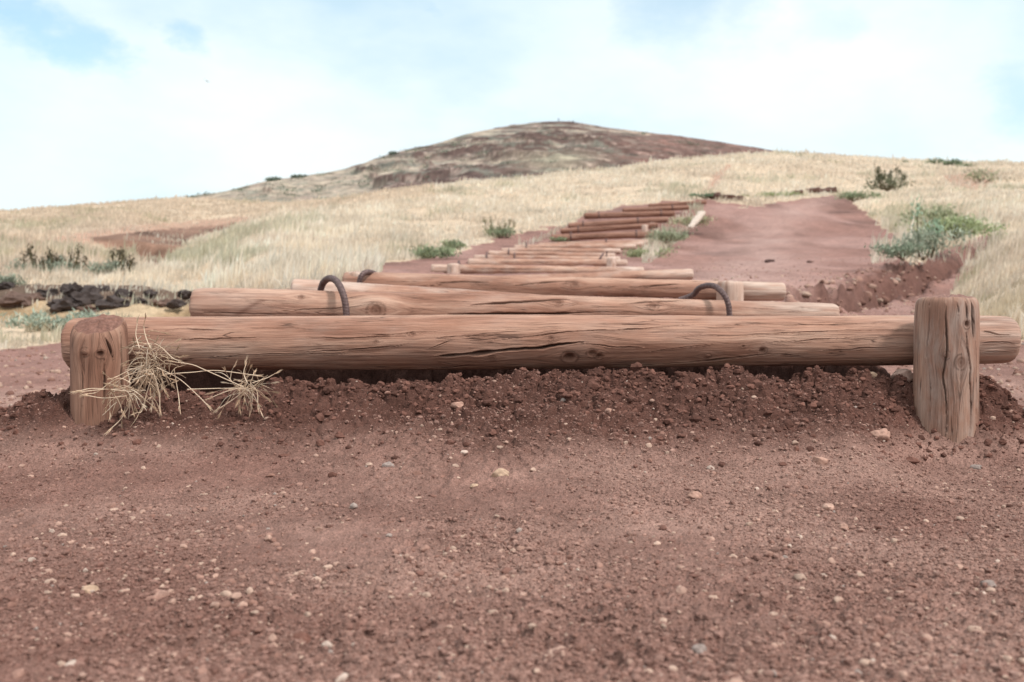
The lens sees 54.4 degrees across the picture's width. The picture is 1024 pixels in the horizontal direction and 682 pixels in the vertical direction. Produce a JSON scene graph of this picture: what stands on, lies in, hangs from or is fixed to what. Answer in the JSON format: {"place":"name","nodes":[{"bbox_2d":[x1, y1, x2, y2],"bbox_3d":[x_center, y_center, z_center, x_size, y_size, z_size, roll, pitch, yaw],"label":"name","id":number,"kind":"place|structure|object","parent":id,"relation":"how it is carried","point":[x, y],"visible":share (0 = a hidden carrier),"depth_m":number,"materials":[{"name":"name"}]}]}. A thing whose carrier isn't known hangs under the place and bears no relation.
{"place":"outdoors","nodes":[
{"label":"outdoors","id":0,"kind":"place"},
{"bbox_2d":[192,121,778,202],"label":"hill","id":1,"kind":"structure","parent":0,"point":[526,148],"depth_m":226.78,"materials":[{"name":"brown soil"}]},
{"bbox_2d":[264,176,281,181],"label":"shrub","id":2,"kind":"object","parent":1,"relation":"on","point":[270,178],"visible":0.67,"depth_m":306.31,"materials":[{"name":"green plant"}]},
{"bbox_2d":[290,173,308,177],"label":"shrub","id":3,"kind":"object","parent":1,"relation":"on","point":[297,176],"visible":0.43,"depth_m":306.43,"materials":[{"name":"green plant"}]},
{"bbox_2d":[184,131,707,201],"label":"hill scrub","id":4,"kind":"object","parent":1,"relation":"on","point":[371,168],"visible":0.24,"depth_m":238.10,"materials":[{"name":"green plant"}]},
{"bbox_2d":[0,153,1023,681],"bbox_3d":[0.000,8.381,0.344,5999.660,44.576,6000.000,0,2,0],"label":"ground","id":5,"kind":"structure","parent":0,"point":[832,233],"depth_m":2.20,"materials":[{"name":"red soil"}]},
{"bbox_2d":[0,281,14,289],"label":"dark rock","id":6,"kind":"object","parent":5,"relation":"on","point":[5,285],"visible":0.86,"depth_m":11.94,"materials":[{"name":"black stone"}]},
{"bbox_2d":[0,272,30,285],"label":"shrub","id":7,"kind":"object","parent":5,"relation":"on","point":[5,278],"visible":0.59,"depth_m":12.23,"materials":[{"name":"green plant"}]},
{"bbox_2d":[0,290,45,307],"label":"dark rock","id":8,"kind":"object","parent":5,"relation":"on","point":[11,299],"visible":0.87,"depth_m":11.30,"materials":[{"name":"brown stone"}]},
{"bbox_2d":[5,243,89,272],"bbox_3d":[-6.683,-1.145,14.412,1.302,0.582,0.880,0,2,0],"label":"shrub","id":9,"kind":"object","parent":5,"relation":"on","point":[57,261],"visible":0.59,"depth_m":14.37,"materials":[{"name":"green plant"}]},
{"bbox_2d":[36,288,58,296],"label":"dark rock","id":10,"kind":"object","parent":5,"relation":"on","point":[53,292],"visible":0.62,"depth_m":11.64,"materials":[{"name":"black stone"}]},
{"bbox_2d":[0,306,109,331],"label":"shrub","id":11,"kind":"object","parent":5,"relation":"on","point":[41,318],"visible":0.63,"depth_m":9.88,"materials":[{"name":"green plant"}]},
{"bbox_2d":[46,296,80,313],"bbox_3d":[-4.995,-0.403,11.089,0.366,0.209,0.256,-1,2,-16],"label":"dark rock","id":12,"kind":"object","parent":5,"relation":"on","point":[65,303],"visible":0.92,"depth_m":11.01,"materials":[{"name":"grey stone"}]},
{"bbox_2d":[59,282,82,294],"bbox_3d":[-5.127,-0.609,11.581,0.285,0.164,0.170,1,3,20],"label":"dark rock","id":13,"kind":"object","parent":5,"relation":"on","point":[68,288],"visible":0.82,"depth_m":11.53,"materials":[{"name":"black stone"}]},
{"bbox_2d":[66,285,104,305],"bbox_3d":[-4.851,-0.513,11.280,0.407,0.249,0.242,-1,3,-32],"label":"dark rock","id":14,"kind":"object","parent":5,"relation":"on","point":[87,295],"visible":0.91,"depth_m":11.22,"materials":[{"name":"grey stone"}]},
{"bbox_2d":[76,305,101,312],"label":"dark rock","id":15,"kind":"object","parent":5,"relation":"on","point":[94,309],"visible":0.48,"depth_m":10.92,"materials":[{"name":"grey stone"}]},
{"bbox_2d":[81,585,98,593],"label":"stone","id":16,"kind":"object","parent":5,"relation":"on","point":[87,588],"visible":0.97,"depth_m":1.41,"materials":[{"name":"beige stone"}]},
{"bbox_2d":[70,314,129,425],"bbox_3d":[-1.079,0.203,2.609,0.147,0.545,0.144,0,2,0],"label":"post","id":17,"kind":"object","parent":5,"relation":"on","point":[97,343],"visible":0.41,"depth_m":2.55,"materials":[{"name":"brown wood"}]},
{"bbox_2d":[98,285,114,291],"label":"dark rock","id":18,"kind":"object","parent":5,"relation":"on","point":[103,288],"visible":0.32,"depth_m":11.75,"materials":[{"name":"black stone"}]},
{"bbox_2d":[79,246,138,273],"bbox_3d":[-5.834,-1.128,14.477,0.888,0.542,0.474,0,2,0],"label":"shrub","id":19,"kind":"object","parent":5,"relation":"on","point":[109,264],"visible":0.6,"depth_m":14.40,"materials":[{"name":"green plant"}]},
{"bbox_2d":[95,295,129,309],"bbox_3d":[-4.440,-0.391,11.085,0.365,0.246,0.294,-1,2,-17],"label":"dark rock","id":20,"kind":"object","parent":5,"relation":"on","point":[112,302],"visible":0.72,"depth_m":10.98,"materials":[{"name":"grey stone"}]},
{"bbox_2d":[71,371,159,426],"bbox_3d":[-0.976,0.147,2.460,0.204,0.150,0.094,0,2,0],"label":"dry straw tuft","id":21,"kind":"object","parent":5,"relation":"on","point":[128,392],"visible":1,"depth_m":2.47,"materials":[{"name":"beige plant"}]},
{"bbox_2d":[113,288,134,297],"bbox_3d":[-4.531,-0.504,11.597,0.194,0.220,0.252,2,3,39],"label":"dark rock","id":22,"kind":"object","parent":5,"relation":"on","point":[120,292],"visible":0.55,"depth_m":11.55,"materials":[{"name":"grey stone"}]},
{"bbox_2d":[130,297,147,303],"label":"dark rock","id":23,"kind":"object","parent":5,"relation":"on","point":[137,300],"visible":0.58,"depth_m":11.35,"materials":[{"name":"grey stone"}]},
{"bbox_2d":[143,289,157,297],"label":"dark rock","id":24,"kind":"object","parent":5,"relation":"on","point":[152,293],"visible":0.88,"depth_m":11.73,"materials":[{"name":"grey stone"}]},
{"bbox_2d":[151,298,171,306],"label":"dark rock","id":25,"kind":"object","parent":5,"relation":"on","point":[161,302],"visible":0.76,"depth_m":11.24,"materials":[{"name":"stone"}]},
{"bbox_2d":[153,590,169,597],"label":"stone","id":26,"kind":"object","parent":5,"relation":"on","point":[161,593],"visible":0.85,"depth_m":1.39,"materials":[{"name":"stone"}]},
{"bbox_2d":[76,313,263,435],"bbox_3d":[-0.846,0.080,2.495,0.478,0.308,0.138,0,2,0],"label":"dry straw tuft","id":27,"kind":"object","parent":5,"relation":"on","point":[145,366],"visible":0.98,"depth_m":2.48,"materials":[{"name":"beige plant"}]},
{"bbox_2d":[166,299,186,308],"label":"dark rock","id":28,"kind":"object","parent":5,"relation":"on","point":[174,303],"visible":1,"depth_m":11.15,"materials":[{"name":"grey stone"}]},
{"bbox_2d":[177,289,191,299],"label":"dark rock","id":29,"kind":"object","parent":5,"relation":"on","point":[185,294],"visible":0.94,"depth_m":11.55,"materials":[{"name":"black stone"}]},
{"bbox_2d":[205,357,281,418],"bbox_3d":[-0.668,0.114,2.474,0.197,0.165,0.103,0,2,-12],"label":"dry straw tuft","id":30,"kind":"object","parent":5,"relation":"on","point":[242,393],"visible":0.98,"depth_m":2.48,"materials":[{"name":"beige plant"}]},
{"bbox_2d":[293,631,310,642],"bbox_3d":[-0.258,0.364,1.216,0.025,0.019,0.021,1,3,24],"label":"stone","id":31,"kind":"object","parent":5,"relation":"on","point":[304,636],"visible":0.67,"depth_m":1.21,"materials":[{"name":"brown stone"}]},
{"bbox_2d":[349,271,360,276],"bbox_3d":[-0.844,-0.234,5.414,0.115,0.298,0.112,0,2,0],"label":"post","id":32,"kind":"object","parent":5,"relation":"on","point":[355,273],"visible":0.18,"depth_m":5.36,"materials":[{"name":"brown wood"}]},
{"bbox_2d":[357,269,375,282],"bbox_3d":[-0.762,-0.310,5.400,0.058,0.155,0.276,1,3,22],"label":"rebar staple","id":33,"kind":"object","parent":5,"relation":"on","point":[362,274],"visible":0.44,"depth_m":5.29,"materials":[{"name":"metal"}]},
{"bbox_2d":[382,461,393,466],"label":"stone","id":34,"kind":"object","parent":5,"relation":"on","point":[388,464],"visible":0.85,"depth_m":2.18,"materials":[{"name":"beige stone"}]},
{"bbox_2d":[291,279,537,294],"bbox_3d":[-0.471,-0.228,5.091,1.303,0.178,0.122,0,2,-4],"label":"log","id":35,"kind":"object","parent":5,"relation":"on","point":[302,284],"visible":0.38,"depth_m":5.04,"materials":[{"name":"brown wood"}]},
{"bbox_2d":[406,243,461,258],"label":"weed","id":36,"kind":"object","parent":5,"relation":"on","point":[437,251],"visible":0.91,"depth_m":18.05,"materials":[{"name":"green plant"}]},
{"bbox_2d":[434,238,467,250],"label":"weed","id":37,"kind":"object","parent":5,"relation":"on","point":[453,243],"visible":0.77,"depth_m":19.88,"materials":[{"name":"green plant"}]},
{"bbox_2d":[447,263,459,273],"bbox_3d":[-0.711,-0.774,12.099,0.161,0.349,0.161,0,2,0],"label":"post","id":38,"kind":"object","parent":5,"relation":"on","point":[454,268],"visible":0.35,"depth_m":12.03,"materials":[{"name":"brown wood"}]},
{"bbox_2d":[451,401,463,408],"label":"stone","id":39,"kind":"object","parent":5,"relation":"on","point":[454,405],"visible":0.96,"depth_m":2.50,"materials":[{"name":"beige stone"}]},
{"bbox_2d":[491,468,508,477],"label":"stone","id":40,"kind":"object","parent":5,"relation":"on","point":[498,472],"visible":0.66,"depth_m":2.09,"materials":[{"name":"beige stone"}]},
{"bbox_2d":[482,217,522,237],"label":"weed","id":41,"kind":"object","parent":5,"relation":"on","point":[499,232],"visible":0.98,"depth_m":25.27,"materials":[{"name":"green plant"}]},
{"bbox_2d":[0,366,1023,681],"bbox_3d":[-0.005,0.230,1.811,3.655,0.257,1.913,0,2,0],"label":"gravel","id":42,"kind":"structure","parent":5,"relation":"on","point":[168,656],"depth_m":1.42,"materials":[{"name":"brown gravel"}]},
{"bbox_2d":[0,148,1023,349],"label":"dry grass","id":43,"kind":"structure","parent":5,"relation":"on","point":[306,255],"depth_m":29.18,"materials":[{"name":"beige plant"}]},
{"bbox_2d":[0,362,1023,477],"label":"soil clods","id":44,"kind":"object","parent":5,"relation":"on","point":[592,384],"visible":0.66,"depth_m":2.55,"materials":[{"name":"red soil"}]},
{"bbox_2d":[0,370,1023,681],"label":"pebbles","id":45,"kind":"object","parent":5,"relation":"on","point":[20,672],"visible":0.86,"depth_m":1.48,"materials":[{"name":"stone"}]},
{"bbox_2d":[0,256,1023,406],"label":"path rubble","id":46,"kind":"object","parent":5,"relation":"on","point":[886,301],"visible":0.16,"depth_m":9.14,"materials":[{"name":"stone"}]},
{"bbox_2d":[189,288,839,316],"bbox_3d":[0.013,-0.133,4.067,2.640,0.169,0.156,0,2,0],"label":"log","id":47,"kind":"object","parent":5,"relation":"on","point":[228,302],"visible":0.5,"depth_m":4.01,"materials":[{"name":"brown wood"}]},
{"bbox_2d":[317,275,349,315],"bbox_3d":[-0.736,-0.145,4.067,0.044,0.251,0.328,-1,3,-32],"label":"rebar staple","id":48,"kind":"object","parent":47,"relation":"attached to","point":[335,280],"visible":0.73,"depth_m":3.96,"materials":[{"name":"metal"}]},
{"bbox_2d":[678,283,732,315],"bbox_3d":[0.800,-0.139,4.095,0.063,0.203,0.321,-1,3,-29],"label":"rebar staple","id":49,"kind":"object","parent":47,"relation":"attached to","point":[714,286],"visible":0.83,"depth_m":4.02,"materials":[{"name":"metal"}]},
{"bbox_2d":[431,264,643,273],"bbox_3d":[0.314,-0.875,12.274,2.636,0.143,0.133,0,2,0],"label":"log","id":50,"kind":"object","parent":5,"relation":"on","point":[485,269],"visible":0.61,"depth_m":12.22,"materials":[{"name":"brown wood"}]},
{"bbox_2d":[61,314,1020,369],"bbox_3d":[0.080,0.005,2.752,2.616,0.156,0.152,0,2,0],"label":"log","id":51,"kind":"object","parent":5,"relation":"on","point":[465,342],"visible":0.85,"depth_m":2.69,"materials":[{"name":"brown wood"}]},
{"bbox_2d":[473,255,619,258],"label":"log","id":52,"kind":"object","parent":5,"relation":"on","point":[540,257],"visible":0.41,"depth_m":17.90,"materials":[{"name":"brown wood"}]},
{"bbox_2d":[467,258,627,265],"bbox_3d":[0.580,-1.272,16.262,2.616,0.155,0.152,0,2,0],"label":"log","id":53,"kind":"object","parent":5,"relation":"on","point":[551,262],"visible":0.73,"depth_m":16.20,"materials":[{"name":"brown wood"}]},
{"bbox_2d":[488,251,615,255],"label":"log","id":54,"kind":"object","parent":5,"relation":"on","point":[544,253],"visible":0.59,"depth_m":19.69,"materials":[{"name":"brown wood"}]},
{"bbox_2d":[547,646,564,656],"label":"stone","id":55,"kind":"object","parent":5,"relation":"on","point":[550,652],"visible":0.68,"depth_m":1.14,"materials":[{"name":"beige stone"}]},
{"bbox_2d":[549,236,569,241],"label":"weed","id":56,"kind":"object","parent":5,"relation":"on","point":[558,239],"visible":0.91,"depth_m":23.68,"materials":[{"name":"green plant"}]},
{"bbox_2d":[501,248,620,253],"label":"log","id":57,"kind":"object","parent":5,"relation":"on","point":[599,250],"visible":0.58,"depth_m":20.67,"materials":[{"name":"brown wood"}]},
{"bbox_2d":[342,272,786,300],"bbox_3d":[0.283,-0.296,5.412,2.414,0.160,0.154,0,2,0],"label":"log","id":58,"kind":"object","parent":5,"relation":"on","point":[642,288],"visible":0.54,"depth_m":5.36,"materials":[{"name":"brown wood"}]},
{"bbox_2d":[514,244,635,249],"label":"log","id":59,"kind":"object","parent":5,"relation":"on","point":[624,246],"visible":0.62,"depth_m":21.48,"materials":[{"name":"brown wood"}]},
{"bbox_2d":[529,242,643,246],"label":"log","id":60,"kind":"object","parent":5,"relation":"on","point":[639,243],"visible":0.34,"depth_m":22.68,"materials":[{"name":"brown wood"}]},
{"bbox_2d":[538,240,647,244],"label":"log","id":61,"kind":"object","parent":5,"relation":"on","point":[644,241],"visible":0.35,"depth_m":23.48,"materials":[{"name":"brown wood"}]},
{"bbox_2d":[503,269,693,279],"bbox_3d":[0.370,-0.581,9.485,2.716,0.211,0.124,0,2,0],"label":"log","id":62,"kind":"object","parent":5,"relation":"on","point":[678,274],"visible":0.36,"depth_m":9.43,"materials":[{"name":"brown wood"}]},
{"bbox_2d":[551,231,653,240],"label":"log","id":63,"kind":"object","parent":5,"relation":"on","point":[610,235],"visible":0.81,"depth_m":25.13,"materials":[{"name":"brown wood"}]},
{"bbox_2d":[560,223,657,233],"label":"log","id":64,"kind":"object","parent":5,"relation":"on","point":[602,228],"visible":0.98,"depth_m":26.51,"materials":[{"name":"brown wood"}]},
{"bbox_2d":[607,257,615,266],"bbox_3d":[1.605,-1.154,16.066,0.158,0.394,0.167,0,2,0],"label":"post","id":65,"kind":"object","parent":5,"relation":"on","point":[611,261],"visible":0.42,"depth_m":15.99,"materials":[{"name":"brown wood"}]},
{"bbox_2d":[568,217,667,227],"bbox_3d":[2.965,-3.305,27.863,2.819,0.350,0.170,0,2,-3],"label":"log","id":66,"kind":"object","parent":5,"relation":"on","point":[625,222],"visible":0.78,"depth_m":27.80,"materials":[{"name":"brown wood"}]},
{"bbox_2d":[584,211,674,218],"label":"log","id":67,"kind":"object","parent":5,"relation":"on","point":[603,215],"visible":1,"depth_m":29.18,"materials":[{"name":"brown wood"}]},
{"bbox_2d":[641,225,647,239],"bbox_3d":[3.496,-2.847,26.205,0.174,0.425,0.175,0,2,0],"label":"post","id":68,"kind":"object","parent":5,"relation":"on","point":[644,227],"visible":0.47,"depth_m":26.13,"materials":[{"name":"brown wood"}]},
{"bbox_2d":[619,245,679,257],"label":"weed","id":69,"kind":"object","parent":5,"relation":"on","point":[634,253],"visible":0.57,"depth_m":18.85,"materials":[{"name":"green plant"}]},
{"bbox_2d":[622,205,688,211],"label":"log","id":70,"kind":"object","parent":5,"relation":"on","point":[662,208],"visible":0.89,"depth_m":30.87,"materials":[{"name":"brown wood"}]},
{"bbox_2d":[646,227,697,243],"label":"weed","id":71,"kind":"object","parent":5,"relation":"on","point":[664,236],"visible":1,"depth_m":23.85,"materials":[{"name":"green plant"}]},
{"bbox_2d":[648,200,706,206],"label":"log","id":72,"kind":"object","parent":5,"relation":"on","point":[704,202],"visible":0.74,"depth_m":32.86,"materials":[{"name":"brown wood"}]},
{"bbox_2d":[666,212,716,226],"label":"weed","id":73,"kind":"object","parent":5,"relation":"on","point":[684,221],"visible":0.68,"depth_m":27.80,"materials":[{"name":"green plant"}]},
{"bbox_2d":[687,491,702,498],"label":"stone","id":74,"kind":"object","parent":5,"relation":"on","point":[694,494],"visible":0.88,"depth_m":1.99,"materials":[{"name":"stone"}]},
{"bbox_2d":[688,211,705,228],"bbox_3d":[5.090,-3.348,27.487,0.229,0.559,0.971,1,3,29],"label":"broken plank","id":75,"kind":"object","parent":5,"relation":"on","point":[698,217],"visible":1,"depth_m":27.44,"materials":[{"name":"beige wood"}]},
{"bbox_2d":[691,644,706,653],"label":"stone","id":76,"kind":"object","parent":5,"relation":"on","point":[698,648],"visible":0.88,"depth_m":1.17,"materials":[{"name":"grey stone"}]},
{"bbox_2d":[688,191,721,198],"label":"shrub","id":77,"kind":"object","parent":5,"relation":"on","point":[705,196],"visible":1,"depth_m":35.60,"materials":[{"name":"green plant"}]},
{"bbox_2d":[702,657,712,662],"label":"stone","id":78,"kind":"object","parent":5,"relation":"on","point":[704,659],"visible":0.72,"depth_m":1.14,"materials":[{"name":"stone"}]},
{"bbox_2d":[706,192,720,199],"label":"edging stone","id":79,"kind":"object","parent":5,"relation":"on","point":[716,194],"visible":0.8,"depth_m":35.65,"materials":[{"name":"stone"}]},
{"bbox_2d":[722,194,735,199],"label":"edging stone","id":80,"kind":"object","parent":5,"relation":"on","point":[731,197],"visible":0.73,"depth_m":35.72,"materials":[{"name":"stone"}]},
{"bbox_2d":[716,280,743,300],"bbox_3d":[1.150,-0.178,5.257,0.143,0.287,0.142,0,2,0],"label":"post","id":81,"kind":"object","parent":5,"relation":"on","point":[733,290],"visible":0.27,"depth_m":5.19,"materials":[{"name":"brown wood"}]},
{"bbox_2d":[764,259,774,262],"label":"stone","id":82,"kind":"object","parent":5,"relation":"on","point":[769,260],"visible":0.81,"depth_m":17.92,"materials":[{"name":"stone"}]},
{"bbox_2d":[742,189,806,196],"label":"weed","id":83,"kind":"object","parent":5,"relation":"on","point":[779,193],"visible":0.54,"depth_m":37.10,"materials":[{"name":"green plant"}]},
{"bbox_2d":[806,187,824,192],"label":"edging stone","id":84,"kind":"object","parent":5,"relation":"on","point":[816,189],"visible":0.77,"depth_m":38.62,"materials":[{"name":"stone"}]},
{"bbox_2d":[812,456,827,464],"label":"stone","id":85,"kind":"object","parent":5,"relation":"on","point":[820,460],"visible":1,"depth_m":2.23,"materials":[{"name":"beige stone"}]},
{"bbox_2d":[821,503,833,510],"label":"stone","id":86,"kind":"object","parent":5,"relation":"on","point":[828,506],"visible":0.88,"depth_m":1.94,"materials":[{"name":"beige stone"}]},
{"bbox_2d":[823,187,836,192],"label":"edging stone","id":87,"kind":"object","parent":5,"relation":"on","point":[827,189],"visible":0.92,"depth_m":39.65,"materials":[{"name":"stone"}]},
{"bbox_2d":[839,523,848,530],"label":"stone","id":88,"kind":"object","parent":5,"relation":"on","point":[843,526],"visible":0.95,"depth_m":1.81,"materials":[{"name":"stone"}]},
{"bbox_2d":[832,189,883,201],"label":"weed","id":89,"kind":"object","parent":5,"relation":"on","point":[851,196],"visible":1,"depth_m":33.80,"materials":[{"name":"green plant"}]},
{"bbox_2d":[871,428,889,440],"bbox_3d":[0.902,0.230,2.442,0.051,0.033,0.042,0,2,0],"label":"stone","id":90,"kind":"object","parent":5,"relation":"on","point":[883,434],"visible":0.81,"depth_m":2.43,"materials":[{"name":"beige stone"}]},
{"bbox_2d":[862,162,916,190],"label":"shrub","id":91,"kind":"object","parent":5,"relation":"on","point":[882,185],"visible":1,"depth_m":29.73,"materials":[{"name":"green plant"}]},
{"bbox_2d":[864,239,936,260],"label":"weed","id":92,"kind":"object","parent":5,"relation":"on","point":[896,249],"visible":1,"depth_m":14.52,"materials":[{"name":"green plant"}]},
{"bbox_2d":[890,369,912,381],"bbox_3d":[1.044,0.095,2.667,0.063,0.042,0.046,0,2,0],"label":"stone","id":93,"kind":"object","parent":5,"relation":"on","point":[908,373],"visible":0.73,"depth_m":2.65,"materials":[{"name":"beige stone"}]},
{"bbox_2d":[882,195,974,260],"bbox_3d":[6.415,-1.777,15.429,1.469,1.071,0.701,-1,2,-17],"label":"weed","id":94,"kind":"object","parent":5,"relation":"on","point":[935,232],"visible":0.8,"depth_m":15.40,"materials":[{"name":"green plant"}]},
{"bbox_2d":[895,200,963,225],"bbox_3d":[9.203,-2.792,21.917,1.439,0.637,0.896,0,2,12],"label":"weed","id":95,"kind":"object","parent":5,"relation":"on","point":[930,214],"visible":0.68,"depth_m":21.80,"materials":[{"name":"green plant"}]},
{"bbox_2d":[922,157,965,165],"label":"shrub","id":96,"kind":"object","parent":5,"relation":"on","point":[953,161],"visible":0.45,"depth_m":61.19,"materials":[{"name":"green plant"}]},
{"bbox_2d":[913,294,979,443],"bbox_3d":[1.137,0.200,2.610,0.168,0.646,0.165,0,2,0],"label":"post","id":97,"kind":"object","parent":5,"relation":"on","point":[946,364],"visible":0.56,"depth_m":2.54,"materials":[{"name":"brown wood"}]},
{"bbox_2d":[895,213,1009,239],"bbox_3d":[8.694,-2.252,19.558,1.621,0.546,1.873,-1,3,-21],"label":"weed","id":98,"kind":"object","parent":5,"relation":"on","point":[969,223],"visible":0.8,"depth_m":19.27,"materials":[{"name":"green plant"}]},
{"bbox_2d":[957,163,975,166],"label":"shrub","id":99,"kind":"object","parent":5,"relation":"on","point":[966,165],"visible":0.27,"depth_m":59.61,"materials":[{"name":"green plant"}]},
{"bbox_2d":[970,464,982,469],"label":"stone","id":100,"kind":"object","parent":5,"relation":"on","point":[975,466],"visible":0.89,"depth_m":2.41,"materials":[{"name":"grey stone"}]},
{"bbox_2d":[961,164,998,182],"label":"shrub","id":101,"kind":"object","parent":5,"relation":"on","point":[979,176],"visible":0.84,"depth_m":44.62,"materials":[{"name":"green plant"}]},
{"bbox_2d":[980,580,996,587],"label":"stone","id":102,"kind":"object","parent":5,"relation":"on","point":[991,583],"visible":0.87,"depth_m":1.46,"materials":[{"name":"grey stone"}]},
{"bbox_2d":[0,0,1023,209],"label":"sky","id":103,"kind":"structure","parent":0,"point":[101,100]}
]}

